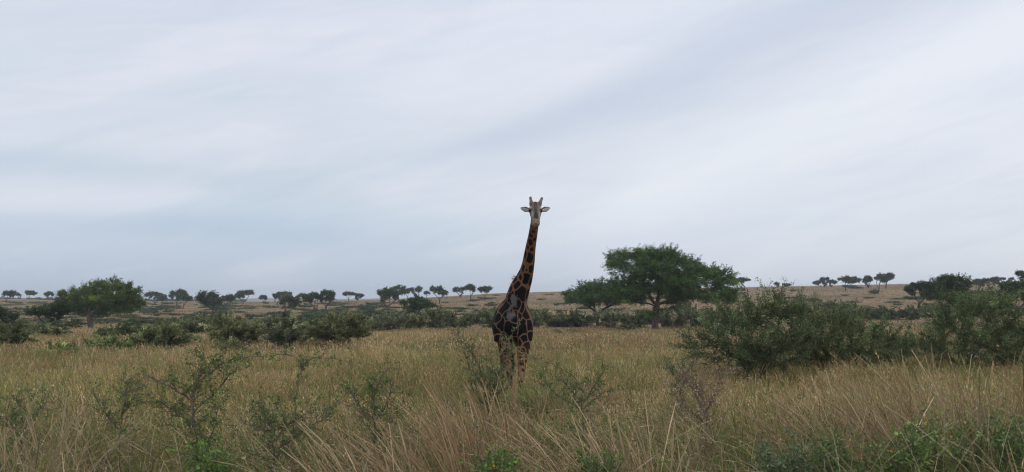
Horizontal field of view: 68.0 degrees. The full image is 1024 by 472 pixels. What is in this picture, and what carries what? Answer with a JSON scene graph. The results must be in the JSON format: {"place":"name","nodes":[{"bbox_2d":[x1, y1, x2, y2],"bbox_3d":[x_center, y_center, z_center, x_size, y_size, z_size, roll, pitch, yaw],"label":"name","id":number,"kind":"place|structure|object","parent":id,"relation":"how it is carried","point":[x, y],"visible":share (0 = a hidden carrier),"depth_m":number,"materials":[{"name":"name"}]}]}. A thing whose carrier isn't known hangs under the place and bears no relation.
{"place":"outdoors","nodes":[
{"label":"outdoors","id":0,"kind":"place"},
{"bbox_2d":[194,298,379,301],"bbox_3d":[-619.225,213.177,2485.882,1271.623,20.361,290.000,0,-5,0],"label":"distant hills","id":1,"kind":"structure","parent":0,"point":[259,300],"depth_m":2459.72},
{"bbox_2d":[0,324,1023,359],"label":"field grass","id":2,"kind":"structure","parent":0,"point":[592,336],"depth_m":45.53,"materials":[{"name":"plant"}]},
{"bbox_2d":[0,281,1023,443],"bbox_3d":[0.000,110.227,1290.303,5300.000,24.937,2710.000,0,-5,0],"label":"ground","id":3,"kind":"structure","parent":0,"point":[819,290],"depth_m":213.72,"materials":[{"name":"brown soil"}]},
{"bbox_2d":[0,306,19,323],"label":"shrub","id":4,"kind":"object","parent":3,"relation":"on","point":[6,316],"visible":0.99,"depth_m":85.17,"materials":[{"name":"green plant"}]},
{"bbox_2d":[1,290,21,302],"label":"acacia tree","id":5,"kind":"object","parent":3,"relation":"on","point":[11,293],"visible":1,"depth_m":299.97,"materials":[{"name":"green plant"}]},
{"bbox_2d":[0,317,33,324],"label":"shrub","id":6,"kind":"object","parent":3,"relation":"on","point":[22,319],"visible":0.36,"depth_m":97.91,"materials":[{"name":"green plant"}]},
{"bbox_2d":[0,323,40,348],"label":"shrub","id":7,"kind":"object","parent":3,"relation":"on","point":[17,334],"visible":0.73,"depth_m":40.57,"materials":[{"name":"green plant"}]},
{"bbox_2d":[0,320,59,331],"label":"shrub","id":8,"kind":"object","parent":3,"relation":"on","point":[26,327],"visible":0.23,"depth_m":62.05,"materials":[{"name":"green plant"}]},
{"bbox_2d":[0,375,66,471],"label":"thorn shrub","id":9,"kind":"object","parent":3,"relation":"on","point":[14,416],"visible":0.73,"depth_m":8.89,"materials":[{"name":"green plant"}]},
{"bbox_2d":[23,302,74,322],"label":"acacia tree","id":10,"kind":"object","parent":3,"relation":"on","point":[50,310],"visible":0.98,"depth_m":90.94,"materials":[{"name":"green plant"}]},
{"bbox_2d":[29,325,74,336],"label":"shrub","id":11,"kind":"object","parent":3,"relation":"on","point":[51,329],"visible":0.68,"depth_m":57.80,"materials":[{"name":"green plant"}]},
{"bbox_2d":[35,339,80,359],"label":"shrub","id":12,"kind":"object","parent":3,"relation":"on","point":[62,346],"visible":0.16,"depth_m":32.48,"materials":[{"name":"green plant"}]},
{"bbox_2d":[56,319,82,329],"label":"shrub","id":13,"kind":"object","parent":3,"relation":"on","point":[74,324],"visible":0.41,"depth_m":88.02,"materials":[{"name":"green plant"}]},
{"bbox_2d":[0,400,162,471],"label":"grass tussock","id":14,"kind":"object","parent":3,"relation":"on","point":[52,454],"depth_m":7.98,"materials":[{"name":"beige plant"}]},
{"bbox_2d":[52,273,148,328],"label":"acacia tree","id":15,"kind":"object","parent":3,"relation":"on","point":[100,298],"visible":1,"depth_m":90.15,"materials":[{"name":"green plant"}]},
{"bbox_2d":[80,331,145,351],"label":"shrub","id":16,"kind":"object","parent":3,"relation":"on","point":[107,341],"visible":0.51,"depth_m":37.01,"materials":[{"name":"green plant"}]},
{"bbox_2d":[95,321,138,336],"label":"shrub","id":17,"kind":"object","parent":3,"relation":"on","point":[124,329],"visible":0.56,"depth_m":58.05,"materials":[{"name":"green plant"}]},
{"bbox_2d":[74,362,163,471],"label":"thorn shrub","id":18,"kind":"object","parent":3,"relation":"on","point":[127,382],"visible":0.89,"depth_m":9.29,"materials":[{"name":"green plant"}]},
{"bbox_2d":[0,296,247,301],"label":"distant woodland","id":19,"kind":"object","parent":3,"relation":"on","point":[50,298],"visible":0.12,"depth_m":475.48,"materials":[{"name":"green plant"}]},
{"bbox_2d":[124,316,149,325],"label":"shrub","id":20,"kind":"object","parent":3,"relation":"on","point":[132,320],"visible":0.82,"depth_m":110.66,"materials":[{"name":"green plant"}]},
{"bbox_2d":[144,290,167,303],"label":"acacia tree","id":21,"kind":"object","parent":3,"relation":"on","point":[157,295],"visible":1,"depth_m":312.46,"materials":[{"name":"green plant"}]},
{"bbox_2d":[124,320,202,350],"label":"shrub","id":22,"kind":"object","parent":3,"relation":"on","point":[160,333],"visible":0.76,"depth_m":38.29,"materials":[{"name":"green plant"}]},
{"bbox_2d":[154,316,192,324],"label":"shrub","id":23,"kind":"object","parent":3,"relation":"on","point":[170,320],"visible":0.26,"depth_m":111.96,"materials":[{"name":"green plant"}]},
{"bbox_2d":[168,288,188,304],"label":"acacia tree","id":24,"kind":"object","parent":3,"relation":"on","point":[179,292],"visible":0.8,"depth_m":291.26,"materials":[{"name":"green plant"}]},
{"bbox_2d":[176,294,192,308],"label":"acacia tree","id":25,"kind":"object","parent":3,"relation":"on","point":[187,297],"visible":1,"depth_m":236.98,"materials":[{"name":"green plant"}]},
{"bbox_2d":[124,335,256,471],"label":"thorn shrub","id":26,"kind":"object","parent":3,"relation":"on","point":[179,409],"visible":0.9,"depth_m":8.52,"materials":[{"name":"green plant"}]},
{"bbox_2d":[171,311,225,334],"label":"shrub","id":27,"kind":"object","parent":3,"relation":"on","point":[189,326],"visible":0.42,"depth_m":65.48,"materials":[{"name":"green plant"}]},
{"bbox_2d":[166,426,241,471],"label":"leafy weed","id":28,"kind":"object","parent":3,"relation":"on","point":[210,465],"visible":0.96,"depth_m":6.80,"materials":[{"name":"green plant"}]},
{"bbox_2d":[194,289,225,314],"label":"acacia tree","id":29,"kind":"object","parent":3,"relation":"on","point":[212,298],"visible":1,"depth_m":154.94,"materials":[{"name":"green plant"}]},
{"bbox_2d":[221,293,236,307],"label":"acacia tree","id":30,"kind":"object","parent":3,"relation":"on","point":[230,298],"visible":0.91,"depth_m":234.59,"materials":[{"name":"green plant"}]},
{"bbox_2d":[211,335,251,355],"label":"shrub","id":31,"kind":"object","parent":3,"relation":"on","point":[235,341],"visible":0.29,"depth_m":36.62,"materials":[{"name":"green plant"}]},
{"bbox_2d":[199,309,266,347],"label":"shrub","id":32,"kind":"object","parent":3,"relation":"on","point":[232,327],"visible":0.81,"depth_m":43.00,"materials":[{"name":"green plant"}]},
{"bbox_2d":[233,289,254,303],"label":"acacia tree","id":33,"kind":"object","parent":3,"relation":"on","point":[239,294],"visible":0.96,"depth_m":319.74,"materials":[{"name":"green plant"}]},
{"bbox_2d":[272,291,291,304],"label":"acacia tree","id":34,"kind":"object","parent":3,"relation":"on","point":[279,294],"visible":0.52,"depth_m":294.77,"materials":[{"name":"green plant"}]},
{"bbox_2d":[255,309,318,348],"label":"shrub","id":35,"kind":"object","parent":3,"relation":"on","point":[284,330],"visible":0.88,"depth_m":42.11,"materials":[{"name":"green plant"}]},
{"bbox_2d":[278,293,301,312],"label":"acacia tree","id":36,"kind":"object","parent":3,"relation":"on","point":[293,302],"visible":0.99,"depth_m":163.83,"materials":[{"name":"green plant"}]},
{"bbox_2d":[237,343,360,471],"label":"thorn shrub","id":37,"kind":"object","parent":3,"relation":"on","point":[302,364],"visible":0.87,"depth_m":8.10,"materials":[{"name":"green plant"}]},
{"bbox_2d":[236,380,363,471],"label":"thorn shrub","id":38,"kind":"object","parent":3,"relation":"on","point":[272,430],"visible":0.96,"depth_m":7.89,"materials":[{"name":"green plant"}]},
{"bbox_2d":[296,315,324,329],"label":"shrub","id":39,"kind":"object","parent":3,"relation":"on","point":[311,323],"visible":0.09,"depth_m":75.91,"materials":[{"name":"green plant"}]},
{"bbox_2d":[302,291,323,310],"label":"acacia tree","id":40,"kind":"object","parent":3,"relation":"on","point":[310,297],"visible":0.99,"depth_m":194.82,"materials":[{"name":"green plant"}]},
{"bbox_2d":[209,411,425,471],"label":"grass tussock","id":41,"kind":"object","parent":3,"relation":"on","point":[334,457],"depth_m":7.12,"materials":[{"name":"beige plant"}]},
{"bbox_2d":[303,311,343,316],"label":"shrub","id":42,"kind":"object","parent":3,"relation":"on","point":[318,313],"visible":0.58,"depth_m":154.06,"materials":[{"name":"green plant"}]},
{"bbox_2d":[317,289,336,310],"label":"acacia tree","id":43,"kind":"object","parent":3,"relation":"on","point":[329,295],"visible":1,"depth_m":195.11,"materials":[{"name":"green plant"}]},
{"bbox_2d":[298,308,376,349],"bbox_3d":[-9.286,5.247,41.714,4.064,2.554,3.645,-2,-5,23],"label":"shrub","id":44,"kind":"object","parent":3,"relation":"on","point":[346,327],"visible":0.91,"depth_m":41.16,"materials":[{"name":"green plant"}]},
{"bbox_2d":[359,318,385,331],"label":"shrub","id":45,"kind":"object","parent":3,"relation":"on","point":[377,325],"visible":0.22,"depth_m":75.91,"materials":[{"name":"green plant"}]},
{"bbox_2d":[323,354,423,471],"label":"thorn shrub","id":46,"kind":"object","parent":3,"relation":"on","point":[372,397],"visible":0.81,"depth_m":8.90,"materials":[{"name":"green plant"}]},
{"bbox_2d":[376,287,404,309],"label":"acacia tree","id":47,"kind":"object","parent":3,"relation":"on","point":[385,294],"visible":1,"depth_m":199.55,"materials":[{"name":"green plant"}]},
{"bbox_2d":[371,308,415,331],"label":"shrub","id":48,"kind":"object","parent":3,"relation":"on","point":[397,323],"visible":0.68,"depth_m":78.57,"materials":[{"name":"green plant"}]},
{"bbox_2d":[394,313,432,330],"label":"shrub","id":49,"kind":"object","parent":3,"relation":"on","point":[419,320],"visible":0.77,"depth_m":83.60,"materials":[{"name":"green plant"}]},
{"bbox_2d":[295,402,533,471],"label":"grass tussock","id":50,"kind":"object","parent":3,"relation":"on","point":[444,454],"depth_m":7.43,"materials":[{"name":"beige plant"}]},
{"bbox_2d":[398,294,438,316],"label":"acacia tree","id":51,"kind":"object","parent":3,"relation":"on","point":[416,301],"visible":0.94,"depth_m":131.85,"materials":[{"name":"green plant"}]},
{"bbox_2d":[414,304,457,329],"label":"shrub","id":52,"kind":"object","parent":3,"relation":"on","point":[435,315],"visible":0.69,"depth_m":87.91,"materials":[{"name":"green plant"}]},
{"bbox_2d":[428,285,448,303],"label":"acacia tree","id":53,"kind":"object","parent":3,"relation":"on","point":[440,290],"visible":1,"depth_m":248.66,"materials":[{"name":"green plant"}]},
{"bbox_2d":[315,367,602,471],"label":"grass tussock","id":54,"kind":"object","parent":3,"relation":"on","point":[479,418],"depth_m":8.33,"materials":[{"name":"plant"}]},
{"bbox_2d":[446,313,478,328],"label":"shrub","id":55,"kind":"object","parent":3,"relation":"on","point":[464,320],"visible":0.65,"depth_m":90.61,"materials":[{"name":"green plant"}]},
{"bbox_2d":[460,283,476,300],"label":"acacia tree","id":56,"kind":"object","parent":3,"relation":"on","point":[470,287],"visible":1,"depth_m":267.44,"materials":[{"name":"green plant"}]},
{"bbox_2d":[439,310,524,451],"bbox_3d":[-0.344,2.201,9.859,1.085,2.544,0.814,2,-5,-23],"label":"thorn shrub","id":57,"kind":"object","parent":3,"relation":"on","point":[482,375],"visible":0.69,"depth_m":9.91,"materials":[{"name":"green plant"}]},
{"bbox_2d":[471,305,496,329],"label":"shrub","id":58,"kind":"object","parent":3,"relation":"on","point":[487,316],"visible":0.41,"depth_m":90.95,"materials":[{"name":"green plant"}]},
{"bbox_2d":[477,285,493,299],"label":"acacia tree","id":59,"kind":"object","parent":3,"relation":"on","point":[484,289],"visible":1,"depth_m":267.63,"materials":[{"name":"green plant"}]},
{"bbox_2d":[458,431,532,471],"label":"leafy weed","id":60,"kind":"object","parent":3,"relation":"on","point":[487,462],"visible":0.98,"depth_m":6.31,"materials":[{"name":"green plant"}]},
{"bbox_2d":[0,340,1023,469],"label":"meadow grass","id":61,"kind":"structure","parent":3,"relation":"on","point":[72,376],"depth_m":21.20,"materials":[{"name":"plant"}]},
{"bbox_2d":[0,347,1023,471],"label":"tall grass","id":62,"kind":"structure","parent":3,"relation":"on","point":[178,458],"depth_m":9.30,"materials":[{"name":"plant"}]},
{"bbox_2d":[0,357,1023,471],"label":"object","id":63,"kind":"object","parent":3,"relation":"on","point":[209,434],"depth_m":10.14,"materials":[{"name":"green plant"}]},
{"bbox_2d":[0,287,1023,325],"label":"slope scrub","id":64,"kind":"object","parent":3,"relation":"on","point":[245,307],"visible":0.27,"depth_m":182.83,"materials":[{"name":"green plant"}]},
{"bbox_2d":[492,196,549,388],"bbox_3d":[0.071,1.680,18.854,1.244,5.035,3.889,1,-5,-9],"label":"giraffe","id":65,"kind":"object","parent":3,"relation":"on","point":[512,308],"visible":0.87,"depth_m":17.86},
{"bbox_2d":[530,307,552,326],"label":"shrub","id":66,"kind":"object","parent":3,"relation":"on","point":[543,314],"visible":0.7,"depth_m":96.76,"materials":[{"name":"green plant"}]},
{"bbox_2d":[499,318,595,465],"bbox_3d":[0.449,2.215,9.269,1.264,2.417,0.320,0,-5,0],"label":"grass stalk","id":67,"kind":"object","parent":3,"relation":"on","point":[512,345],"visible":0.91,"depth_m":9.30,"materials":[{"name":"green plant"}]},
{"bbox_2d":[543,313,582,326],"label":"shrub","id":68,"kind":"object","parent":3,"relation":"on","point":[558,317],"visible":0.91,"depth_m":98.38,"materials":[{"name":"green plant"}]},
{"bbox_2d":[433,392,708,471],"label":"grass tussock","id":69,"kind":"object","parent":3,"relation":"on","point":[640,469],"depth_m":7.37,"materials":[{"name":"beige plant"}]},
{"bbox_2d":[561,308,592,326],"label":"shrub","id":70,"kind":"object","parent":3,"relation":"on","point":[580,318],"visible":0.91,"depth_m":98.53,"materials":[{"name":"green plant"}]},
{"bbox_2d":[532,356,623,464],"bbox_3d":[0.821,2.469,9.495,1.141,1.944,0.709,0,-5,0],"label":"thorn shrub","id":71,"kind":"object","parent":3,"relation":"on","point":[598,378],"visible":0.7,"depth_m":9.51,"materials":[{"name":"green plant"}]},
{"bbox_2d":[559,277,631,325],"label":"acacia tree","id":72,"kind":"object","parent":3,"relation":"on","point":[594,290],"visible":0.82,"depth_m":101.43,"materials":[{"name":"green plant"}]},
{"bbox_2d":[571,442,633,471],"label":"leafy weed","id":73,"kind":"object","parent":3,"relation":"on","point":[595,466],"visible":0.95,"depth_m":6.62,"materials":[{"name":"green plant"}]},
{"bbox_2d":[588,308,626,327],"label":"shrub","id":74,"kind":"object","parent":3,"relation":"on","point":[608,320],"visible":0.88,"depth_m":95.82,"materials":[{"name":"green plant"}]},
{"bbox_2d":[616,322,640,330],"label":"shrub","id":75,"kind":"object","parent":3,"relation":"on","point":[626,326],"visible":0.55,"depth_m":79.27,"materials":[{"name":"green plant"}]},
{"bbox_2d":[619,308,651,328],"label":"shrub","id":76,"kind":"object","parent":3,"relation":"on","point":[638,319],"visible":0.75,"depth_m":90.39,"materials":[{"name":"green plant"}]},
{"bbox_2d":[601,242,741,330],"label":"acacia tree","id":77,"kind":"object","parent":3,"relation":"on","point":[672,284],"visible":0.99,"depth_m":81.57,"materials":[{"name":"green plant"}]},
{"bbox_2d":[658,304,697,328],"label":"shrub","id":78,"kind":"object","parent":3,"relation":"on","point":[679,320],"visible":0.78,"depth_m":89.32,"materials":[{"name":"green plant"}]},
{"bbox_2d":[657,341,705,440],"bbox_3d":[2.775,2.709,12.374,0.808,1.968,0.618,-1,-5,11],"label":"thorn shrub","id":79,"kind":"object","parent":3,"relation":"on","point":[678,364],"visible":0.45,"depth_m":12.39,"materials":[{"name":"green plant"}]},
{"bbox_2d":[646,349,745,468],"bbox_3d":[2.246,2.416,9.377,1.187,2.026,0.741,0,-5,0],"label":"dead shrub","id":80,"kind":"object","parent":3,"relation":"on","point":[694,383],"visible":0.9,"depth_m":9.40,"materials":[{"name":"brown plant"}]},
{"bbox_2d":[687,308,724,327],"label":"shrub","id":81,"kind":"object","parent":3,"relation":"on","point":[697,318],"visible":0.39,"depth_m":92.25,"materials":[{"name":"green plant"}]},
{"bbox_2d":[642,425,819,471],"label":"green grass clump","id":82,"kind":"object","parent":3,"relation":"on","point":[714,461],"visible":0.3,"depth_m":8.85,"materials":[{"name":"green plant"}]},
{"bbox_2d":[668,276,835,381],"bbox_3d":[7.876,3.047,24.169,5.508,3.598,3.979,2,-5,-21],"label":"thorn bush","id":83,"kind":"object","parent":3,"relation":"on","point":[772,341],"visible":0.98,"depth_m":24.02,"materials":[{"name":"green plant"}]},
{"bbox_2d":[739,424,837,471],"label":"leafy weed","id":84,"kind":"object","parent":3,"relation":"on","point":[792,461],"visible":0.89,"depth_m":6.71,"materials":[{"name":"green plant"}]},
{"bbox_2d":[815,298,860,314],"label":"shrub","id":85,"kind":"object","parent":3,"relation":"on","point":[834,304],"visible":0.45,"depth_m":137.22,"materials":[{"name":"green plant"}]},
{"bbox_2d":[837,275,853,290],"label":"acacia tree","id":86,"kind":"object","parent":3,"relation":"on","point":[846,278],"visible":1,"depth_m":276.71,"materials":[{"name":"green plant"}]},
{"bbox_2d":[802,424,893,471],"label":"leafy weed","id":87,"kind":"object","parent":3,"relation":"on","point":[844,457],"visible":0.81,"depth_m":6.82,"materials":[{"name":"green plant"}]},
{"bbox_2d":[704,372,1000,471],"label":"grass tussock","id":88,"kind":"object","parent":3,"relation":"on","point":[843,421],"depth_m":8.82,"materials":[{"name":"beige plant"}]},
{"bbox_2d":[784,296,937,376],"bbox_3d":[11.628,3.450,25.578,4.942,2.850,3.770,-2,-5,22],"label":"thorn bush","id":89,"kind":"object","parent":3,"relation":"on","point":[859,337],"visible":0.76,"depth_m":25.51,"materials":[{"name":"green plant"}]},
{"bbox_2d":[843,305,878,318],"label":"shrub","id":90,"kind":"object","parent":3,"relation":"on","point":[864,307],"visible":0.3,"depth_m":121.95,"materials":[{"name":"green plant"}]},
{"bbox_2d":[862,275,872,287],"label":"acacia tree","id":91,"kind":"object","parent":3,"relation":"on","point":[866,279],"visible":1,"depth_m":296.29,"materials":[{"name":"green plant"}]},
{"bbox_2d":[859,305,900,319],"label":"shrub","id":92,"kind":"object","parent":3,"relation":"on","point":[891,313],"visible":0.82,"depth_m":117.60,"materials":[{"name":"green plant"}]},
{"bbox_2d":[874,272,888,290],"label":"acacia tree","id":93,"kind":"object","parent":3,"relation":"on","point":[880,278],"visible":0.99,"depth_m":262.11,"materials":[{"name":"green plant"}]},
{"bbox_2d":[850,417,938,471],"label":"leafy weed","id":94,"kind":"object","parent":3,"relation":"on","point":[891,453],"visible":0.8,"depth_m":6.88,"materials":[{"name":"green plant"}]},
{"bbox_2d":[783,355,1023,471],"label":"grass tussock","id":95,"kind":"object","parent":3,"relation":"on","point":[907,417],"depth_m":9.20,"materials":[{"name":"beige plant"}]},
{"bbox_2d":[894,304,922,319],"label":"shrub","id":96,"kind":"object","parent":3,"relation":"on","point":[914,315],"visible":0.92,"depth_m":116.91,"materials":[{"name":"green plant"}]},
{"bbox_2d":[869,323,952,358],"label":"thorn bush","id":97,"kind":"object","parent":3,"relation":"on","point":[919,344],"visible":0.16,"depth_m":30.82,"materials":[{"name":"green plant"}]},
{"bbox_2d":[903,280,927,307],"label":"acacia tree","id":98,"kind":"object","parent":3,"relation":"on","point":[913,288],"visible":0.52,"depth_m":104.54,"materials":[{"name":"green plant"}]},
{"bbox_2d":[911,301,956,317],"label":"shrub","id":99,"kind":"object","parent":3,"relation":"on","point":[924,309],"visible":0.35,"depth_m":122.96,"materials":[{"name":"green plant"}]},
{"bbox_2d":[889,403,986,471],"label":"leafy weed","id":100,"kind":"object","parent":3,"relation":"on","point":[937,448],"visible":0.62,"depth_m":7.18,"materials":[{"name":"green plant"}]},
{"bbox_2d":[917,272,972,311],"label":"acacia tree","id":101,"kind":"object","parent":3,"relation":"on","point":[949,284],"visible":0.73,"depth_m":97.15,"materials":[{"name":"green plant"}]},
{"bbox_2d":[895,276,1023,369],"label":"thorn bush","id":102,"kind":"object","parent":3,"relation":"on","point":[1007,333],"visible":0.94,"depth_m":26.48,"materials":[{"name":"green plant"}]},
{"bbox_2d":[937,405,1005,471],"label":"leafy weed","id":103,"kind":"object","parent":3,"relation":"on","point":[971,435],"visible":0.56,"depth_m":7.99,"materials":[{"name":"green plant"}]},
{"bbox_2d":[984,276,999,290],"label":"acacia tree","id":104,"kind":"object","parent":3,"relation":"on","point":[994,279],"visible":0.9,"depth_m":246.35,"materials":[{"name":"green plant"}]},
{"bbox_2d":[980,408,1023,471],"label":"leafy weed","id":105,"kind":"object","parent":3,"relation":"on","point":[1000,436],"visible":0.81,"depth_m":7.11,"materials":[{"name":"green plant"}]},
{"bbox_2d":[990,279,1023,313],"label":"acacia tree","id":106,"kind":"object","parent":3,"relation":"on","point":[1013,284],"visible":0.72,"depth_m":89.29,"materials":[{"name":"green plant"}]},
{"bbox_2d":[0,0,1023,299],"label":"sky","id":107,"kind":"structure","parent":0,"point":[265,147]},
{"bbox_2d":[451,377,608,425],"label":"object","id":108,"kind":"structure","parent":0,"point":[533,395],"depth_m":15.90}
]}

